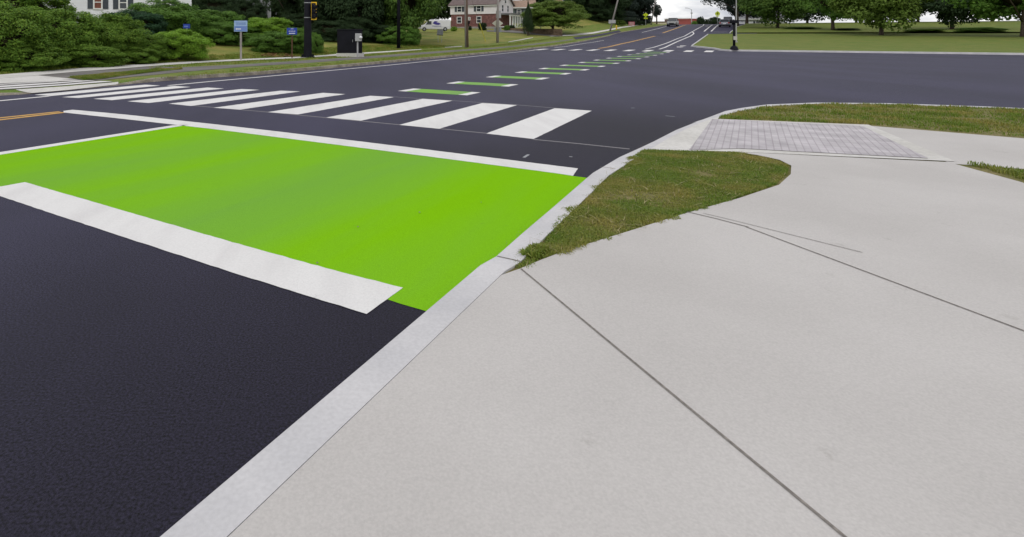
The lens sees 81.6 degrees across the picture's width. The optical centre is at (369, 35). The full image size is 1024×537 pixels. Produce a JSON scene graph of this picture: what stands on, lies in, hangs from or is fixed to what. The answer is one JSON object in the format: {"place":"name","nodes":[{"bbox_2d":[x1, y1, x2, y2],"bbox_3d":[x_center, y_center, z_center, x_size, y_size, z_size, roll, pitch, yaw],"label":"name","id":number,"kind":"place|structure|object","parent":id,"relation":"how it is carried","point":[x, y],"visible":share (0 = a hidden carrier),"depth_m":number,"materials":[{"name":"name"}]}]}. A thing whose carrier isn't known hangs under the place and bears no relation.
{"place":"outdoors","nodes":[
{"label":"outdoors","id":0,"kind":"place"},
{"bbox_2d":[0,75,109,89],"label":"pavement","id":1,"kind":"structure","parent":0,"point":[30,79],"depth_m":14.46,"materials":[{"name":"concrete"}]},
{"bbox_2d":[70,67,181,78],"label":"verge grass","id":2,"kind":"structure","parent":0,"point":[101,75],"depth_m":16.51,"materials":[{"name":"green plant"}]},
{"bbox_2d":[0,49,420,77],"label":"sidewalk","id":3,"kind":"structure","parent":0,"point":[61,71],"depth_m":20.86,"materials":[{"name":"concrete"}]},
{"bbox_2d":[301,0,314,57],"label":"signal pole","id":4,"kind":"object","parent":3,"relation":"on","point":[307,33],"visible":0.93,"depth_m":29.54,"materials":[{"name":"metal"}]},
{"bbox_2d":[311,2,316,19],"bbox_3d":[-2.913,-1.262,29.528,0.395,0.926,0.422,0,0,0],"label":"traffic signal","id":5,"kind":"object","parent":4,"relation":"attached to","point":[313,10],"visible":1,"depth_m":29.66,"materials":[{"name":"yellow metal"}]},
{"bbox_2d":[40,39,572,80],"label":"side path","id":6,"kind":"structure","parent":0,"point":[67,75],"depth_m":20.97,"materials":[{"name":"concrete"}]},
{"bbox_2d":[0,18,666,92],"bbox_3d":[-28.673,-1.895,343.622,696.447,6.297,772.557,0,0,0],"label":"lawn","id":7,"kind":"structure","parent":0,"point":[449,37],"depth_m":53.28,"materials":[{"name":"green plant"}]},
{"bbox_2d":[0,3,56,70],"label":"yew shrub","id":8,"kind":"object","parent":7,"relation":"on","point":[15,24],"visible":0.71,"depth_m":18.26,"materials":[{"name":"green plant"}]},
{"bbox_2d":[0,43,71,71],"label":"yew shrub","id":9,"kind":"object","parent":7,"relation":"on","point":[40,59],"visible":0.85,"depth_m":18.12,"materials":[{"name":"green plant"}]},
{"bbox_2d":[0,0,76,17],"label":"tall shrub","id":10,"kind":"object","parent":7,"relation":"on","point":[40,4],"visible":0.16,"depth_m":26.59,"materials":[{"name":"green plant"}]},
{"bbox_2d":[24,8,106,67],"bbox_3d":[-11.428,0.170,20.811,3.124,2.300,3.658,0,0,36],"label":"yew shrub","id":11,"kind":"object","parent":7,"relation":"on","point":[69,32],"visible":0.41,"depth_m":20.39,"materials":[{"name":"green plant"}]},
{"bbox_2d":[50,44,132,67],"bbox_3d":[-10.386,0.747,20.922,3.212,0.907,2.527,0,0,-21],"label":"yew shrub","id":12,"kind":"object","parent":7,"relation":"on","point":[100,56],"visible":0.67,"depth_m":20.30,"materials":[{"name":"green plant"}]},
{"bbox_2d":[77,11,151,61],"bbox_3d":[-10.426,0.134,22.951,2.864,2.225,3.219,0,0,36],"label":"yew shrub","id":13,"kind":"object","parent":7,"relation":"on","point":[120,33],"visible":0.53,"depth_m":22.48,"materials":[{"name":"green plant"}]},
{"bbox_2d":[42,0,191,22],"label":"white house","id":14,"kind":"structure","parent":7,"relation":"on","point":[96,7],"depth_m":47.72,"materials":[{"name":"grey"}]},
{"bbox_2d":[87,0,107,9],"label":"window","id":15,"kind":"structure","parent":14,"relation":"in","point":[91,4],"depth_m":47.54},
{"bbox_2d":[113,0,132,9],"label":"window","id":16,"kind":"structure","parent":14,"relation":"in","point":[117,4],"depth_m":48.13,"materials":[{"name":"white glass"}]},
{"bbox_2d":[99,8,168,34],"bbox_3d":[-12.428,-0.390,29.925,3.961,2.004,3.524,0,0,-13],"label":"bluish shrub","id":17,"kind":"object","parent":7,"relation":"on","point":[145,17],"visible":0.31,"depth_m":29.63,"materials":[{"name":"green plant"}]},
{"bbox_2d":[112,46,161,63],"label":"yew shrub","id":18,"kind":"object","parent":7,"relation":"on","point":[141,55],"visible":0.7,"depth_m":22.53,"materials":[{"name":"green plant"}]},
{"bbox_2d":[128,33,172,62],"bbox_3d":[-9.577,0.545,23.971,2.625,1.314,2.242,0,0,-26],"label":"yew shrub","id":19,"kind":"object","parent":7,"relation":"on","point":[157,44],"visible":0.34,"depth_m":23.70,"materials":[{"name":"green plant"}]},
{"bbox_2d":[126,0,210,32],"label":"tall shrub","id":20,"kind":"object","parent":7,"relation":"on","point":[178,14],"visible":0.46,"depth_m":31.94,"materials":[{"name":"green plant"}]},
{"bbox_2d":[153,28,215,59],"bbox_3d":[-8.548,0.428,25.377,3.371,1.454,2.652,0,0,-13],"label":"round bush","id":21,"kind":"object","parent":7,"relation":"on","point":[183,44],"visible":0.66,"depth_m":24.81,"materials":[{"name":"green plant"}]},
{"bbox_2d":[171,9,245,41],"bbox_3d":[-10.215,-0.561,35.924,5.198,2.131,4.439,0,0,-33],"label":"tall shrub","id":22,"kind":"object","parent":7,"relation":"on","point":[216,16],"visible":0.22,"depth_m":35.17,"materials":[{"name":"green plant"}]},
{"bbox_2d":[191,0,244,20],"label":"shady shrub","id":23,"kind":"object","parent":7,"relation":"on","point":[223,5],"visible":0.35,"depth_m":45.24,"materials":[{"name":"green plant"}]},
{"bbox_2d":[196,21,243,44],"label":"leafy shrub","id":24,"kind":"object","parent":7,"relation":"on","point":[221,32],"visible":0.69,"depth_m":33.24,"materials":[{"name":"green plant"}]},
{"bbox_2d":[234,21,246,59],"bbox_3d":[-6.007,0.334,26.717,0.610,2.031,0.101,0,0,-4],"label":"wayfinding sign","id":25,"kind":"object","parent":7,"relation":"on","point":[240,26],"visible":0.98,"depth_m":26.68,"materials":[{"name":"blue metal"}]},
{"bbox_2d":[220,27,264,45],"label":"leafy shrub","id":26,"kind":"object","parent":7,"relation":"on","point":[246,37],"visible":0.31,"depth_m":34.00,"materials":[{"name":"green plant"}]},
{"bbox_2d":[233,0,267,23],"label":"shady shrub","id":27,"kind":"object","parent":7,"relation":"on","point":[252,8],"visible":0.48,"depth_m":48.93,"materials":[{"name":"green plant"}]},
{"bbox_2d":[246,17,298,35],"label":"leafy shrub","id":28,"kind":"object","parent":7,"relation":"on","point":[270,24],"visible":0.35,"depth_m":34.70,"materials":[{"name":"green plant"}]},
{"bbox_2d":[246,31,303,52],"bbox_3d":[-5.187,0.384,32.523,3.935,1.274,3.096,0,0,-45],"label":"leafy shrub","id":29,"kind":"object","parent":7,"relation":"on","point":[273,41],"visible":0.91,"depth_m":31.57,"materials":[{"name":"green plant"}]},
{"bbox_2d":[271,0,281,17],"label":"dark tree","id":30,"kind":"object","parent":7,"relation":"on","point":[274,13],"visible":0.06,"depth_m":88.75,"materials":[{"name":"green plant"}]},
{"bbox_2d":[261,52,296,56],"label":"leaf litter","id":31,"kind":"object","parent":7,"relation":"on","point":[272,54],"visible":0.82,"depth_m":30.49,"materials":[{"name":"brown plant"}]},
{"bbox_2d":[262,0,301,17],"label":"dark tree","id":32,"kind":"object","parent":7,"relation":"on","point":[289,6],"visible":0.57,"depth_m":55.03,"materials":[{"name":"green plant"}]},
{"bbox_2d":[287,28,296,57],"bbox_3d":[-3.916,0.488,28.891,0.510,1.723,0.080,0,0,-2],"label":"direction sign","id":33,"kind":"object","parent":7,"relation":"on","point":[291,31],"visible":0.98,"depth_m":28.86,"materials":[{"name":"blue metal"}]},
{"bbox_2d":[287,27,315,53],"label":"leafy shrub","id":34,"kind":"object","parent":7,"relation":"on","point":[301,32],"visible":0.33,"depth_m":32.44,"materials":[{"name":"green plant"}]},
{"bbox_2d":[281,12,333,27],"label":"shady shrub","id":35,"kind":"object","parent":7,"relation":"on","point":[297,19],"visible":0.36,"depth_m":48.68,"materials":[{"name":"green plant"}]},
{"bbox_2d":[312,32,323,52],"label":"leafy shrub","id":36,"kind":"object","parent":7,"relation":"on","point":[319,44],"visible":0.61,"depth_m":33.74,"materials":[{"name":"green plant"}]},
{"bbox_2d":[294,0,342,20],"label":"dark tree","id":37,"kind":"object","parent":7,"relation":"on","point":[319,7],"visible":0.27,"depth_m":50.34,"materials":[{"name":"green plant"}]},
{"bbox_2d":[311,20,349,41],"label":"shady shrub","id":38,"kind":"object","parent":7,"relation":"on","point":[327,30],"visible":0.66,"depth_m":43.17,"materials":[{"name":"green plant"}]},
{"bbox_2d":[336,29,363,56],"bbox_3d":[-1.038,0.461,30.880,1.474,1.579,0.855,0,0,0],"label":"control cabinet","id":39,"kind":"object","parent":7,"relation":"on","point":[346,44],"visible":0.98,"depth_m":30.50,"materials":[{"name":"metal"}]},
{"bbox_2d":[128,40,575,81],"bbox_3d":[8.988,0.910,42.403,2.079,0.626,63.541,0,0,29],"label":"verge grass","id":40,"kind":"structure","parent":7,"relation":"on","point":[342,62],"depth_m":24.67,"materials":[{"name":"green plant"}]},
{"bbox_2d":[322,0,385,24],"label":"dark tree","id":41,"kind":"object","parent":7,"relation":"on","point":[350,8],"visible":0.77,"depth_m":48.07,"materials":[{"name":"green plant"}]},
{"bbox_2d":[149,38,561,67],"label":"verge grass","id":42,"kind":"structure","parent":7,"relation":"on","point":[285,59],"depth_m":30.00,"materials":[{"name":"green plant"}]},
{"bbox_2d":[355,33,361,56],"bbox_3d":[-0.563,0.576,29.904,0.385,1.347,0.331,0,0,6],"label":"meter pedestal","id":43,"kind":"object","parent":7,"relation":"on","point":[358,36],"visible":0.93,"depth_m":29.86,"materials":[{"name":"grey paint"}]},
{"bbox_2d":[340,16,378,42],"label":"shady shrub","id":44,"kind":"object","parent":7,"relation":"on","point":[355,23],"visible":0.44,"depth_m":46.03,"materials":[{"name":"green plant"}]},
{"bbox_2d":[363,24,393,42],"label":"shady shrub","id":45,"kind":"object","parent":7,"relation":"on","point":[380,28],"visible":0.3,"depth_m":46.84,"materials":[{"name":"green plant"}]},
{"bbox_2d":[375,26,418,45],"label":"shady shrub","id":46,"kind":"object","parent":7,"relation":"on","point":[407,37],"visible":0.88,"depth_m":46.21,"materials":[{"name":"green plant"}]},
{"bbox_2d":[397,0,401,48],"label":"lamp pole","id":47,"kind":"object","parent":7,"relation":"on","point":[398,26],"visible":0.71,"depth_m":42.77,"materials":[{"name":"black metal"}]},
{"bbox_2d":[375,0,437,30],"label":"maple tree","id":48,"kind":"object","parent":7,"relation":"on","point":[408,18],"visible":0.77,"depth_m":48.59,"materials":[{"name":"green plant"}]},
{"bbox_2d":[407,27,421,44],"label":"shady shrub","id":49,"kind":"object","parent":7,"relation":"on","point":[418,36],"visible":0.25,"depth_m":48.65,"materials":[{"name":"green plant"}]},
{"bbox_2d":[412,0,441,27],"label":"maple tree","id":50,"kind":"object","parent":7,"relation":"on","point":[435,14],"visible":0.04,"depth_m":57.91,"materials":[{"name":"green plant"}]},
{"bbox_2d":[416,0,447,26],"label":"maple tree","id":51,"kind":"object","parent":7,"relation":"on","point":[442,3],"visible":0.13,"depth_m":64.90,"materials":[{"name":"green plant"}]},
{"bbox_2d":[418,19,450,30],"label":"white van","id":52,"kind":"object","parent":7,"relation":"on","point":[444,24],"visible":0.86,"depth_m":97.98,"materials":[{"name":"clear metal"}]},
{"bbox_2d":[426,0,451,20],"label":"dark tree","id":53,"kind":"object","parent":7,"relation":"on","point":[444,14],"visible":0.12,"depth_m":125.07,"materials":[{"name":"green plant"}]},
{"bbox_2d":[464,0,469,46],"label":"utility pole","id":54,"kind":"object","parent":7,"relation":"on","point":[467,22],"visible":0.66,"depth_m":51.12,"materials":[{"name":"brown wood"}]},
{"bbox_2d":[448,0,522,28],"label":"brick house","id":55,"kind":"structure","parent":7,"relation":"on","point":[481,11],"depth_m":112.64,"materials":[{"name":"brown"}]},
{"bbox_2d":[496,0,500,42],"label":"roadside pole","id":56,"kind":"object","parent":7,"relation":"on","point":[498,14],"visible":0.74,"depth_m":64.23,"materials":[{"name":"grey wood"}]},
{"bbox_2d":[512,0,535,22],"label":"grey green house","id":57,"kind":"structure","parent":7,"relation":"on","point":[520,7],"depth_m":136.08,"materials":[{"name":"beige"}]},
{"bbox_2d":[522,2,534,35],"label":"evergreen tree","id":58,"kind":"object","parent":7,"relation":"on","point":[527,21],"visible":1,"depth_m":85.63,"materials":[{"name":"green plant"}]},
{"bbox_2d":[509,28,561,35],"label":"retaining wall","id":59,"kind":"structure","parent":7,"relation":"on","point":[557,32],"depth_m":88.03,"materials":[{"name":"stone"}]},
{"bbox_2d":[516,0,590,28],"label":"spreading tree","id":60,"kind":"object","parent":7,"relation":"on","point":[562,14],"visible":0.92,"depth_m":87.15,"materials":[{"name":"green plant"}]},
{"bbox_2d":[565,0,610,18],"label":"dark tree","id":61,"kind":"object","parent":7,"relation":"on","point":[597,4],"visible":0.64,"depth_m":115.70,"materials":[{"name":"green plant"}]},
{"bbox_2d":[584,5,612,20],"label":"shady shrub","id":62,"kind":"object","parent":7,"relation":"on","point":[600,13],"visible":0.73,"depth_m":114.76,"materials":[{"name":"green plant"}]},
{"bbox_2d":[590,0,633,14],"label":"dark tree","id":63,"kind":"object","parent":7,"relation":"on","point":[611,4],"visible":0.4,"depth_m":119.36,"materials":[{"name":"green plant"}]},
{"bbox_2d":[599,5,626,21],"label":"shady shrub","id":64,"kind":"object","parent":7,"relation":"on","point":[619,16],"visible":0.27,"depth_m":119.92,"materials":[{"name":"green plant"}]},
{"bbox_2d":[622,11,638,18],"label":"shady shrub","id":65,"kind":"object","parent":7,"relation":"on","point":[631,14],"visible":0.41,"depth_m":128.63,"materials":[{"name":"green plant"}]},
{"bbox_2d":[623,17,639,23],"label":"leafy shrub","id":66,"kind":"object","parent":7,"relation":"on","point":[631,19],"visible":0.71,"depth_m":124.93,"materials":[{"name":"green plant"}]},
{"bbox_2d":[622,0,644,10],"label":"dark tree","id":67,"kind":"object","parent":7,"relation":"on","point":[636,4],"visible":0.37,"depth_m":137.75,"materials":[{"name":"green plant"}]},
{"bbox_2d":[625,0,656,19],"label":"dark tree","id":68,"kind":"object","parent":7,"relation":"on","point":[648,7],"visible":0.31,"depth_m":143.62,"materials":[{"name":"green plant"}]},
{"bbox_2d":[638,15,651,23],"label":"shady shrub","id":69,"kind":"object","parent":7,"relation":"on","point":[641,18],"visible":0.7,"depth_m":140.96,"materials":[{"name":"green plant"}]},
{"bbox_2d":[651,5,661,23],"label":"dark tree","id":70,"kind":"object","parent":7,"relation":"on","point":[658,10],"visible":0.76,"depth_m":167.42,"materials":[{"name":"green plant"}]},
{"bbox_2d":[678,19,696,23],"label":"red shop","id":71,"kind":"structure","parent":7,"relation":"on","point":[684,21],"depth_m":238.49,"materials":[{"name":"brick"}]},
{"bbox_2d":[0,24,1023,536],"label":"road","id":72,"kind":"structure","parent":0,"point":[188,324],"depth_m":4.01,"materials":[{"name":"black asphalt"}]},
{"bbox_2d":[0,25,664,95],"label":"kerb","id":73,"kind":"structure","parent":72,"relation":"on","point":[157,79],"depth_m":19.29,"materials":[{"name":"concrete"}]},
{"bbox_2d":[16,82,117,92],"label":"kerb ramp","id":74,"kind":"structure","parent":73,"relation":"on","point":[37,90],"depth_m":13.22,"materials":[{"name":"concrete"}]},
{"bbox_2d":[667,18,678,25],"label":"oncoming car","id":75,"kind":"object","parent":72,"relation":"on","point":[672,21],"visible":0.98,"depth_m":118.12,"materials":[{"name":"silver metal"}]},
{"bbox_2d":[709,17,719,23],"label":"tree","id":76,"kind":"object","parent":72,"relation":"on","point":[714,20],"visible":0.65,"depth_m":164.38,"materials":[{"name":"green plant"}]},
{"bbox_2d":[719,19,730,26],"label":"parked car","id":77,"kind":"object","parent":72,"relation":"on","point":[723,22],"visible":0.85,"depth_m":107.22,"materials":[{"name":"grey paint"}]},
{"bbox_2d":[691,34,1023,54],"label":"kerb","id":78,"kind":"structure","parent":72,"relation":"on","point":[984,53],"depth_m":38.57,"materials":[{"name":"concrete"}]},
{"bbox_2d":[487,30,564,35],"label":"sidewalk","id":79,"kind":"structure","parent":0,"point":[512,31],"depth_m":93.78,"materials":[{"name":"concrete"}]},
{"bbox_2d":[573,30,620,38],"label":"side path","id":80,"kind":"structure","parent":0,"point":[581,37],"depth_m":86.01,"materials":[{"name":"concrete"}]},
{"bbox_2d":[562,24,642,35],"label":"sidewalk","id":81,"kind":"structure","parent":0,"point":[597,31],"depth_m":94.06,"materials":[{"name":"concrete"}]},
{"bbox_2d":[228,152,1023,536],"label":"sidewalk","id":82,"kind":"structure","parent":0,"point":[820,346],"depth_m":1.96,"materials":[{"name":"concrete"}]},
{"bbox_2d":[650,117,952,160],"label":"kerb ramp","id":83,"kind":"structure","parent":82,"relation":"on","point":[807,138],"depth_m":6.56,"materials":[{"name":"concrete"}]},
{"bbox_2d":[273,0,1019,22],"label":"sky","id":84,"kind":"structure","parent":0,"point":[670,8],"materials":[{"name":"white"}]},
{"bbox_2d":[505,104,1023,273],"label":"verge","id":85,"kind":"structure","parent":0,"point":[988,170],"depth_m":7.10,"materials":[{"name":"green plant"}]},
{"bbox_2d":[513,148,788,268],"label":"verge grass","id":86,"kind":"structure","parent":85,"relation":"on","point":[570,229],"depth_m":4.49,"materials":[{"name":"green plant"}]},
{"bbox_2d":[517,241,556,257],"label":"weed clump","id":87,"kind":"object","parent":86,"relation":"on","point":[536,249],"visible":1,"depth_m":3.16,"materials":[{"name":"green plant"}]},
{"bbox_2d":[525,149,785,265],"bbox_3d":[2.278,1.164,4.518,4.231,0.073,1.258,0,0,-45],"label":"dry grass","id":88,"kind":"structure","parent":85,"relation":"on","point":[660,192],"depth_m":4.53,"materials":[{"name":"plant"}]},
{"bbox_2d":[719,101,1023,136],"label":"verge grass","id":89,"kind":"structure","parent":85,"relation":"on","point":[1013,113],"depth_m":8.55,"materials":[{"name":"green plant"}]},
{"bbox_2d":[967,160,1023,179],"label":"verge grass","id":90,"kind":"structure","parent":85,"relation":"on","point":[1013,171],"depth_m":5.11,"materials":[{"name":"green plant"}]},
{"bbox_2d":[756,32,1019,33],"bbox_3d":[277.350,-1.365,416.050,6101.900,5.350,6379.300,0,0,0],"label":"ground","id":91,"kind":"structure","parent":0,"point":[865,32],"depth_m":78.43,"materials":[{"name":"green plant"}]},
{"bbox_2d":[160,102,1023,536],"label":"kerb","id":92,"kind":"structure","parent":91,"relation":"on","point":[234,502],"depth_m":1.92,"materials":[{"name":"concrete"}]},
{"bbox_2d":[700,0,738,25],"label":"maple tree","id":93,"kind":"object","parent":91,"relation":"on","point":[722,1],"visible":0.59,"depth_m":112.52,"materials":[{"name":"green plant"}]},
{"bbox_2d":[694,33,1023,52],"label":"verge","id":94,"kind":"structure","parent":91,"relation":"on","point":[966,42],"depth_m":53.87,"materials":[{"name":"green plant"}]},
{"bbox_2d":[729,20,738,49],"bbox_3d":[27.100,-0.030,42.609,0.550,2.213,0.550,0,0,0],"label":"signal pedestal","id":95,"kind":"object","parent":94,"relation":"on","point":[734,46],"visible":1,"depth_m":42.53,"materials":[{"name":"black metal"}]},
{"bbox_2d":[827,0,933,34],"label":"maple tree","id":96,"kind":"object","parent":94,"relation":"on","point":[900,11],"visible":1,"depth_m":67.99,"materials":[{"name":"green plant"}]},
{"bbox_2d":[942,0,1023,36],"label":"maple tree","id":97,"kind":"object","parent":94,"relation":"on","point":[990,9],"visible":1,"depth_m":60.95,"materials":[{"name":"green plant"}]},
{"bbox_2d":[731,21,1020,32],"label":"verge","id":98,"kind":"structure","parent":91,"relation":"on","point":[1013,26],"depth_m":89.83,"materials":[{"name":"green plant"}]},
{"bbox_2d":[716,0,759,23],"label":"maple tree","id":99,"kind":"object","parent":98,"relation":"on","point":[731,10],"visible":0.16,"depth_m":128.92,"materials":[{"name":"green plant"}]},
{"bbox_2d":[739,12,785,23],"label":"grey bungalow","id":100,"kind":"object","parent":98,"relation":"on","point":[742,20],"visible":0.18,"depth_m":143.84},
{"bbox_2d":[737,0,817,27],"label":"maple tree","id":101,"kind":"object","parent":98,"relation":"on","point":[768,10],"visible":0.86,"depth_m":94.43,"materials":[{"name":"green plant"}]},
{"bbox_2d":[783,27,817,28],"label":"leafy shrub","id":102,"kind":"object","parent":98,"relation":"on","point":[800,27],"visible":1,"depth_m":89.34,"materials":[{"name":"green plant"}]},
{"bbox_2d":[780,3,826,22],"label":"maple tree","id":103,"kind":"object","parent":98,"relation":"on","point":[807,17],"visible":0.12,"depth_m":116.46,"materials":[{"name":"green plant"}]},
{"bbox_2d":[795,0,849,29],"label":"maple tree","id":104,"kind":"object","parent":98,"relation":"on","point":[827,11],"visible":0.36,"depth_m":83.80,"materials":[{"name":"green plant"}]},
{"bbox_2d":[903,29,943,31],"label":"leafy shrub","id":105,"kind":"object","parent":98,"relation":"on","point":[924,30],"visible":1,"depth_m":73.15,"materials":[{"name":"green plant"}]},
{"bbox_2d":[909,0,984,28],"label":"maple tree","id":106,"kind":"object","parent":98,"relation":"on","point":[947,13],"visible":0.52,"depth_m":76.56,"materials":[{"name":"green plant"}]},
{"bbox_2d":[952,27,1009,31],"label":"leafy shrub","id":107,"kind":"object","parent":91,"relation":"on","point":[983,29],"visible":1,"depth_m":69.13,"materials":[{"name":"green plant"}]},
{"bbox_2d":[873,126,1023,168],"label":"sidewalk","id":108,"kind":"structure","parent":0,"point":[961,148],"depth_m":6.31,"materials":[{"name":"concrete"}]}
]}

